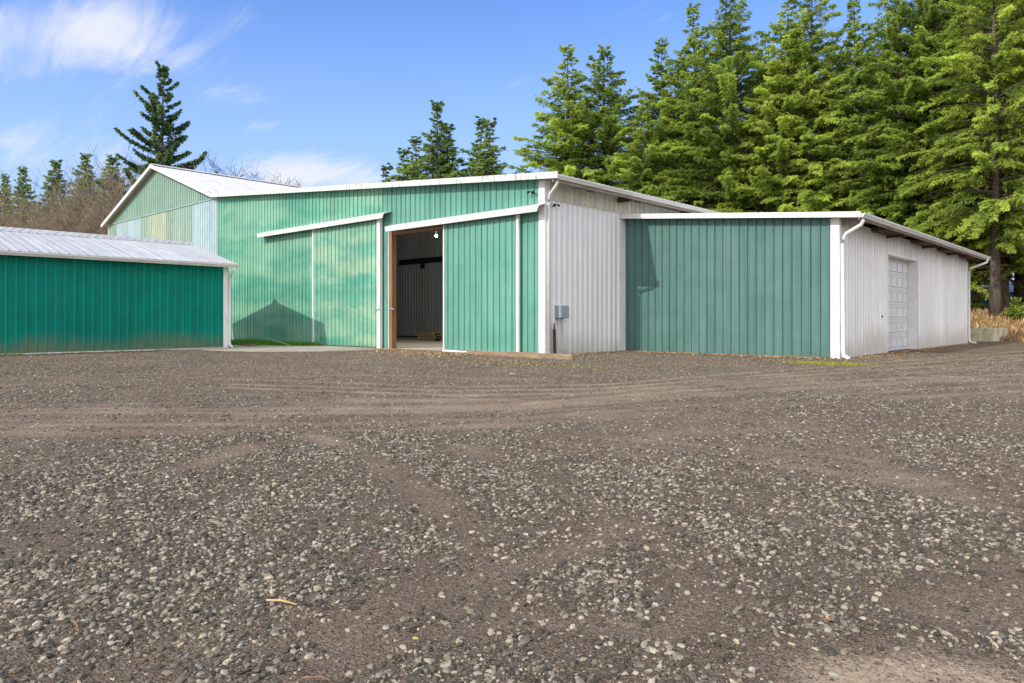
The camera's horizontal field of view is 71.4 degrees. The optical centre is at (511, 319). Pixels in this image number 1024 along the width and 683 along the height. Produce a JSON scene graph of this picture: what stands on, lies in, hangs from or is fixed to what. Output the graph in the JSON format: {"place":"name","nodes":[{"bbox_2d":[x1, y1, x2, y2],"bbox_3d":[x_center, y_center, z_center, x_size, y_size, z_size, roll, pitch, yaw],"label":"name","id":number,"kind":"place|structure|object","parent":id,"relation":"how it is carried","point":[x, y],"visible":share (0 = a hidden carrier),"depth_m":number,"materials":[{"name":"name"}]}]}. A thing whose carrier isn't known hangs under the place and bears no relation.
{"place":"outdoors","nodes":[
{"label":"outdoors","id":0,"kind":"place"},
{"bbox_2d":[231,338,321,345],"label":"green grass","id":1,"kind":"structure","parent":0,"point":[269,342],"depth_m":28.32,"materials":[{"name":"green plant"}]},
{"bbox_2d":[0,0,1016,279],"label":"sky","id":2,"kind":"structure","parent":0,"point":[320,92],"materials":[{"name":"blue"}]},
{"bbox_2d":[0,308,1023,682],"bbox_3d":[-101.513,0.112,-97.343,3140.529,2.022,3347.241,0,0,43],"label":"gravel yard","id":3,"kind":"structure","parent":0,"point":[858,666],"depth_m":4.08,"materials":[{"name":"brown gravel"}]},
{"bbox_2d":[0,174,19,223],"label":"conifer tree","id":4,"kind":"object","parent":3,"relation":"on","point":[3,183],"visible":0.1,"depth_m":83.77,"materials":[{"name":"green plant"}]},
{"bbox_2d":[0,166,37,225],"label":"conifer tree","id":5,"kind":"object","parent":3,"relation":"on","point":[24,188],"visible":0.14,"depth_m":81.77,"materials":[{"name":"green plant"}]},
{"bbox_2d":[0,170,43,227],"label":"bare tree","id":6,"kind":"object","parent":3,"relation":"on","point":[2,207],"visible":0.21,"depth_m":58.85,"materials":[{"name":"brown plant"}]},
{"bbox_2d":[0,186,73,229],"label":"bare tree","id":7,"kind":"object","parent":3,"relation":"on","point":[32,211],"visible":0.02,"depth_m":57.10,"materials":[{"name":"brown plant"}]},
{"bbox_2d":[0,185,102,233],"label":"bare tree","id":8,"kind":"object","parent":3,"relation":"on","point":[31,214],"visible":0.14,"depth_m":55.42,"materials":[{"name":"brown plant"}]},
{"bbox_2d":[34,159,70,227],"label":"conifer tree","id":9,"kind":"object","parent":3,"relation":"on","point":[56,166],"visible":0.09,"depth_m":79.57,"materials":[{"name":"green plant"}]},
{"bbox_2d":[1,197,105,232],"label":"bare tree","id":10,"kind":"object","parent":3,"relation":"on","point":[36,224],"visible":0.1,"depth_m":54.31,"materials":[{"name":"brown plant"}]},
{"bbox_2d":[0,175,106,229],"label":"bare tree","id":11,"kind":"object","parent":3,"relation":"on","point":[2,224],"visible":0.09,"depth_m":64.19,"materials":[{"name":"brown plant"}]},
{"bbox_2d":[0,168,109,234],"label":"bare tree","id":12,"kind":"object","parent":3,"relation":"on","point":[61,216],"visible":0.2,"depth_m":56.17,"materials":[{"name":"brown plant"}]},
{"bbox_2d":[8,162,107,230],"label":"bare tree","id":13,"kind":"object","parent":3,"relation":"on","point":[62,202],"visible":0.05,"depth_m":62.84,"materials":[{"name":"brown plant"}]},
{"bbox_2d":[10,202,110,234],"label":"bare tree","id":14,"kind":"object","parent":3,"relation":"on","point":[58,221],"visible":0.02,"depth_m":53.29,"materials":[{"name":"brown plant"}]},
{"bbox_2d":[27,186,109,234],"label":"bare tree","id":15,"kind":"object","parent":3,"relation":"on","point":[71,217],"visible":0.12,"depth_m":56.11,"materials":[{"name":"brown plant"}]},
{"bbox_2d":[0,159,140,230],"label":"bare tree","id":16,"kind":"object","parent":3,"relation":"on","point":[85,200],"visible":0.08,"depth_m":63.18,"materials":[{"name":"brown plant"}]},
{"bbox_2d":[70,620,78,631],"bbox_3d":[-1.558,1.093,2.546,0.013,0.011,0.129,0,0,-42],"label":"brown twig","id":17,"kind":"object","parent":3,"relation":"on","point":[75,622],"visible":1,"depth_m":2.54,"materials":[{"name":"brown wood"}]},
{"bbox_2d":[62,153,101,228],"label":"conifer tree","id":18,"kind":"object","parent":3,"relation":"on","point":[86,157],"visible":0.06,"depth_m":75.60,"materials":[{"name":"green plant"}]},
{"bbox_2d":[40,155,139,234],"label":"bare tree","id":19,"kind":"object","parent":3,"relation":"on","point":[76,222],"visible":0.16,"depth_m":54.94,"materials":[{"name":"brown plant"}]},
{"bbox_2d":[9,165,175,233],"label":"bare tree","id":20,"kind":"object","parent":3,"relation":"on","point":[86,208],"visible":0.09,"depth_m":54.73,"materials":[{"name":"brown plant"}]},
{"bbox_2d":[6,164,211,232],"bbox_3d":[-32.590,-6.240,59.506,17.176,14.979,11.509,0,0,-6],"label":"bare tree","id":21,"kind":"object","parent":3,"relation":"on","point":[98,197],"visible":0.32,"depth_m":56.93,"materials":[{"name":"brown plant"}]},
{"bbox_2d":[88,154,130,229],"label":"conifer tree","id":22,"kind":"object","parent":3,"relation":"on","point":[112,160],"visible":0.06,"depth_m":71.65,"materials":[{"name":"green plant"}]},
{"bbox_2d":[0,226,238,354],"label":"green shed","id":23,"kind":"structure","parent":3,"relation":"on","point":[63,291],"depth_m":23.32,"materials":[{"name":"teal metal"}]},
{"bbox_2d":[46,146,195,233],"bbox_3d":[-33.345,-6.364,62.460,16.682,15.229,14.105,0,0,19],"label":"bare tree","id":24,"kind":"object","parent":3,"relation":"on","point":[97,187],"visible":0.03,"depth_m":58.37,"materials":[{"name":"brown plant"}]},
{"bbox_2d":[94,60,207,215],"bbox_3d":[-30.938,-10.629,62.130,9.703,23.572,9.744,0,0,44],"label":"spruce tree","id":25,"kind":"object","parent":3,"relation":"on","point":[156,109],"visible":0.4,"depth_m":61.61,"materials":[{"name":"green plant"}]},
{"bbox_2d":[101,146,289,198],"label":"bare tree","id":26,"kind":"object","parent":3,"relation":"on","point":[204,166],"visible":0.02,"depth_m":74.23,"materials":[{"name":"brown plant"}]},
{"bbox_2d":[194,149,302,185],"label":"bare tree","id":27,"kind":"object","parent":3,"relation":"on","point":[217,171],"visible":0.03,"depth_m":80.80,"materials":[{"name":"brown plant"}]},
{"bbox_2d":[156,345,396,351],"bbox_3d":[-10.163,1.092,26.422,11.300,0.116,6.000,0,0,43],"label":"concrete apron","id":28,"kind":"object","parent":3,"relation":"on","point":[269,348],"visible":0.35,"depth_m":25.11,"materials":[{"name":"grey concrete"}]},
{"bbox_2d":[240,343,258,345],"bbox_3d":[-10.312,1.006,27.813,1.419,0.099,0.288,0,0,43],"label":"fallen branch","id":29,"kind":"object","parent":28,"relation":"on","point":[242,344],"visible":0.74,"depth_m":27.54,"materials":[{"name":"brown wood"}]},
{"bbox_2d":[235,337,290,345],"bbox_3d":[-9.831,0.879,28.129,2.862,0.317,0.219,0,0,26],"label":"garden hose","id":30,"kind":"object","parent":28,"relation":"on","point":[265,339],"visible":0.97,"depth_m":28.00,"materials":[{"name":"green rubber"}]},
{"bbox_2d":[266,599,296,604],"bbox_3d":[-0.888,1.088,2.748,0.137,0.014,0.010,0,0,17],"label":"pale stick","id":31,"kind":"object","parent":3,"relation":"on","point":[285,601],"visible":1,"depth_m":2.74,"materials":[{"name":"wood"}]},
{"bbox_2d":[302,675,330,680],"bbox_3d":[-0.593,1.091,2.169,0.096,0.010,0.012,0,0,11],"label":"brown twig","id":32,"kind":"object","parent":3,"relation":"on","point":[316,677],"visible":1,"depth_m":2.17,"materials":[{"name":"brown wood"}]},
{"bbox_2d":[380,162,393,181],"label":"fir tree","id":33,"kind":"object","parent":3,"relation":"on","point":[385,168],"depth_m":72.10,"materials":[{"name":"green plant"}]},
{"bbox_2d":[385,147,417,181],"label":"fir tree","id":34,"kind":"object","parent":3,"relation":"on","point":[399,177],"visible":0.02,"depth_m":70.17,"materials":[{"name":"green plant"}]},
{"bbox_2d":[101,163,720,353],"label":"barn","id":35,"kind":"structure","parent":3,"relation":"on","point":[504,263],"depth_m":25.67,"materials":[{"name":"green metal"}]},
{"bbox_2d":[312,219,378,346],"bbox_3d":[-6.356,-1.320,27.044,4.431,4.720,0.091,0,0,43],"label":"sliding door","id":36,"kind":"structure","parent":35,"relation":"in","point":[344,256],"depth_m":27.05,"materials":[{"name":"green metal"}]},
{"bbox_2d":[417,338,442,340],"bbox_3d":[-3.814,0.979,34.711,1.250,0.130,1.200,0,0,43],"label":"wood pallet","id":37,"kind":"object","parent":35,"relation":"on","point":[429,339],"visible":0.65,"depth_m":34.29,"materials":[{"name":"brown wood"}]},
{"bbox_2d":[417,335,442,337],"bbox_3d":[-3.769,0.844,34.670,1.250,0.130,1.200,0,0,43],"label":"wood pallet","id":38,"kind":"object","parent":37,"relation":"on","point":[429,336],"visible":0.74,"depth_m":34.28,"materials":[{"name":"brown wood"}]},
{"bbox_2d":[415,332,442,334],"bbox_3d":[-3.851,0.709,34.745,1.250,0.130,1.200,0,0,43],"label":"wood pallet","id":39,"kind":"object","parent":38,"relation":"on","point":[429,333],"visible":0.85,"depth_m":34.38,"materials":[{"name":"brown wood"}]},
{"bbox_2d":[442,214,519,351],"bbox_3d":[-0.875,-1.050,22.034,3.720,4.220,0.090,0,0,43],"label":"sliding door","id":40,"kind":"structure","parent":35,"relation":"in","point":[481,257],"depth_m":22.10,"materials":[{"name":"green metal"}]},
{"bbox_2d":[555,305,568,353],"bbox_3d":[1.490,0.352,20.915,0.299,1.505,0.400,0,0,43],"label":"meter box","id":41,"kind":"object","parent":35,"relation":"attached to","point":[561,311],"visible":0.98,"depth_m":20.83,"materials":[{"name":"metal"}]},
{"bbox_2d":[397,135,433,180],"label":"fir tree","id":42,"kind":"object","parent":3,"relation":"on","point":[416,142],"visible":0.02,"depth_m":70.06,"materials":[{"name":"green plant"}]},
{"bbox_2d":[403,100,461,179],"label":"fir tree","id":43,"kind":"object","parent":3,"relation":"on","point":[433,157],"visible":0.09,"depth_m":67.54,"materials":[{"name":"green plant"}]},
{"bbox_2d":[421,122,466,177],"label":"fir tree","id":44,"kind":"object","parent":3,"relation":"on","point":[453,158],"visible":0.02,"depth_m":69.34,"materials":[{"name":"green plant"}]},
{"bbox_2d":[459,115,502,176],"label":"fir tree","id":45,"kind":"object","parent":3,"relation":"on","point":[469,170],"visible":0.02,"depth_m":68.34,"materials":[{"name":"green plant"}]},
{"bbox_2d":[466,350,507,355],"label":"timber beam","id":46,"kind":"structure","parent":3,"relation":"on","point":[495,353],"depth_m":20.82,"materials":[{"name":"beige wood"}]},
{"bbox_2d":[458,117,518,176],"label":"fir tree","id":47,"kind":"object","parent":3,"relation":"on","point":[490,154],"visible":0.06,"depth_m":67.02,"materials":[{"name":"green plant"}]},
{"bbox_2d":[1,343,980,368],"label":"leaf litter","id":48,"kind":"object","parent":3,"relation":"on","point":[618,351],"visible":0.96,"depth_m":21.19,"materials":[{"name":"brown plant"}]},
{"bbox_2d":[508,351,574,359],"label":"timber beam","id":49,"kind":"structure","parent":3,"relation":"on","point":[543,355],"depth_m":19.23,"materials":[{"name":"beige wood"}]},
{"bbox_2d":[553,323,555,353],"bbox_3d":[1.238,0.610,20.699,0.090,0.984,0.135,0,0,-21],"label":"black pipe","id":50,"kind":"object","parent":3,"relation":"on","point":[554,340],"visible":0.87,"depth_m":20.67,"materials":[{"name":"plastic"}]},
{"bbox_2d":[507,44,623,183],"bbox_3d":[4.288,-10.861,59.066,15.066,23.948,16.326,0,0,5],"label":"fir tree","id":51,"kind":"object","parent":3,"relation":"on","point":[562,89],"visible":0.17,"depth_m":58.34,"materials":[{"name":"green plant"}]},
{"bbox_2d":[536,44,659,191],"bbox_3d":[7.500,-10.610,57.975,15.260,23.866,14.983,0,0,24],"label":"fir tree","id":52,"kind":"object","parent":3,"relation":"on","point":[610,122],"visible":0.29,"depth_m":56.94,"materials":[{"name":"green plant"}]},
{"bbox_2d":[608,97,687,202],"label":"fir tree","id":53,"kind":"object","parent":3,"relation":"on","point":[645,161],"visible":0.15,"depth_m":51.91,"materials":[{"name":"green plant"}]},
{"bbox_2d":[604,38,709,204],"bbox_3d":[12.055,-10.670,56.753,12.926,23.010,14.006,0,0,-27],"label":"fir tree","id":54,"kind":"object","parent":3,"relation":"on","point":[661,134],"visible":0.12,"depth_m":55.82,"materials":[{"name":"green plant"}]},
{"bbox_2d":[633,1,761,209],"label":"fir tree","id":55,"kind":"object","parent":3,"relation":"on","point":[672,103],"visible":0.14,"depth_m":52.99,"materials":[{"name":"green plant"}]},
{"bbox_2d":[647,0,803,212],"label":"fir tree","id":56,"kind":"object","parent":3,"relation":"on","point":[724,92],"visible":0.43,"depth_m":49.95,"materials":[{"name":"green plant"}]},
{"bbox_2d":[723,30,777,209],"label":"fir tree","id":57,"kind":"object","parent":3,"relation":"on","point":[764,35],"depth_m":55.46,"materials":[{"name":"green plant"}]},
{"bbox_2d":[700,0,854,212],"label":"fir tree","id":58,"kind":"object","parent":3,"relation":"on","point":[771,108],"visible":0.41,"depth_m":47.39,"materials":[{"name":"green plant"}]},
{"bbox_2d":[723,21,839,211],"bbox_3d":[21.831,-11.654,54.936,12.360,23.197,12.135,0,0,1],"label":"fir tree","id":59,"kind":"object","parent":3,"relation":"on","point":[791,71],"depth_m":54.73,"materials":[{"name":"green plant"}]},
{"bbox_2d":[619,211,990,358],"bbox_3d":[12.336,-1.172,27.441,7.500,4.544,18.080,0,0,43],"label":"lean to wing","id":60,"kind":"object","parent":3,"relation":"on","point":[845,284],"visible":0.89,"depth_m":21.43,"materials":[{"name":"green metal"}]},
{"bbox_2d":[888,258,906,350],"bbox_3d":[12.746,-0.485,23.876,0.064,3.070,3.520,0,0,43],"label":"garage door","id":61,"kind":"structure","parent":60,"relation":"in","point":[897,269],"depth_m":24.24,"materials":[{"name":"white paint"}]},
{"bbox_2d":[734,0,893,211],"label":"fir tree","id":62,"kind":"object","parent":3,"relation":"on","point":[810,132],"visible":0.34,"depth_m":46.49,"materials":[{"name":"green plant"}]},
{"bbox_2d":[816,43,855,184],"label":"fir tree","id":63,"kind":"object","parent":3,"relation":"on","point":[832,52],"depth_m":53.27,"materials":[{"name":"green plant"}]},
{"bbox_2d":[774,0,948,239],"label":"fir tree","id":64,"kind":"object","parent":3,"relation":"on","point":[853,128],"visible":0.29,"depth_m":45.08,"materials":[{"name":"green plant"}]},
{"bbox_2d":[833,12,903,222],"bbox_3d":[26.505,-11.233,51.031,10.807,21.382,10.504,0,0,15],"label":"fir tree","id":65,"kind":"object","parent":3,"relation":"on","point":[878,24],"visible":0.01,"depth_m":50.94,"materials":[{"name":"green plant"}]},
{"bbox_2d":[810,0,978,268],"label":"fir tree","id":66,"kind":"object","parent":3,"relation":"on","point":[880,73],"visible":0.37,"depth_m":43.21,"materials":[{"name":"green plant"}]},
{"bbox_2d":[837,0,1023,299],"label":"fir tree","id":67,"kind":"object","parent":3,"relation":"on","point":[918,47],"visible":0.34,"depth_m":41.61,"materials":[{"name":"green plant"}]},
{"bbox_2d":[879,1,1010,285],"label":"fir tree","id":68,"kind":"object","parent":3,"relation":"on","point":[920,40],"depth_m":49.56,"materials":[{"name":"green plant"}]},
{"bbox_2d":[875,0,1023,310],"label":"fir tree","id":69,"kind":"object","parent":3,"relation":"on","point":[942,163],"visible":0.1,"depth_m":40.90,"materials":[{"name":"green plant"}]},
{"bbox_2d":[907,0,1010,291],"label":"fir tree","id":70,"kind":"object","parent":3,"relation":"on","point":[1008,268],"depth_m":48.86,"materials":[{"name":"green plant"}]},
{"bbox_2d":[970,283,986,309],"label":"fir sapling","id":71,"kind":"object","parent":3,"relation":"on","point":[978,303],"visible":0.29,"depth_m":41.57,"materials":[{"name":"green plant"}]},
{"bbox_2d":[970,328,1007,340],"bbox_3d":[22.727,0.785,34.315,2.008,0.730,1.006,0,0,27],"label":"concrete block","id":72,"kind":"object","parent":3,"relation":"on","point":[986,334],"depth_m":33.94,"materials":[{"name":"grey concrete"}]},
{"bbox_2d":[976,260,1013,301],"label":"fir tree","id":73,"kind":"object","parent":3,"relation":"on","point":[987,277],"visible":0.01,"depth_m":43.87,"materials":[{"name":"green plant"}]},
{"bbox_2d":[980,281,1013,307],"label":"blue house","id":74,"kind":"structure","parent":3,"relation":"on","point":[1011,293],"depth_m":48.83,"materials":[{"name":"blue"}]},
{"bbox_2d":[973,26,1023,280],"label":"fir tree","id":75,"kind":"object","parent":3,"relation":"on","point":[1016,192],"visible":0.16,"depth_m":38.38,"materials":[{"name":"green plant"}]},
{"bbox_2d":[1000,296,1023,319],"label":"fir sapling","id":76,"kind":"object","parent":3,"relation":"on","point":[1015,309],"visible":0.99,"depth_m":36.24,"materials":[{"name":"green plant"}]},
{"bbox_2d":[1003,3,1023,304],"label":"fir tree","id":77,"kind":"object","parent":3,"relation":"on","point":[1017,293],"depth_m":42.25,"materials":[{"name":"green plant"}]},
{"bbox_2d":[772,360,906,366],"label":"mossy grass","id":78,"kind":"structure","parent":0,"point":[833,363],"depth_m":16.86,"materials":[{"name":"green plant"}]},
{"bbox_2d":[970,307,1023,340],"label":"dry grass","id":79,"kind":"structure","parent":0,"point":[1002,318],"depth_m":36.26,"materials":[{"name":"beige plant"}]},
{"bbox_2d":[895,0,1023,316],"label":"fir tree","id":80,"kind":"object","parent":79,"relation":"on","point":[1001,161],"visible":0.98,"depth_m":37.43,"materials":[{"name":"green plant"}]},
{"bbox_2d":[901,0,1023,308],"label":"fir tree","id":81,"kind":"object","parent":79,"relation":"on","point":[1005,287],"visible":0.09,"depth_m":39.74,"materials":[{"name":"green plant"}]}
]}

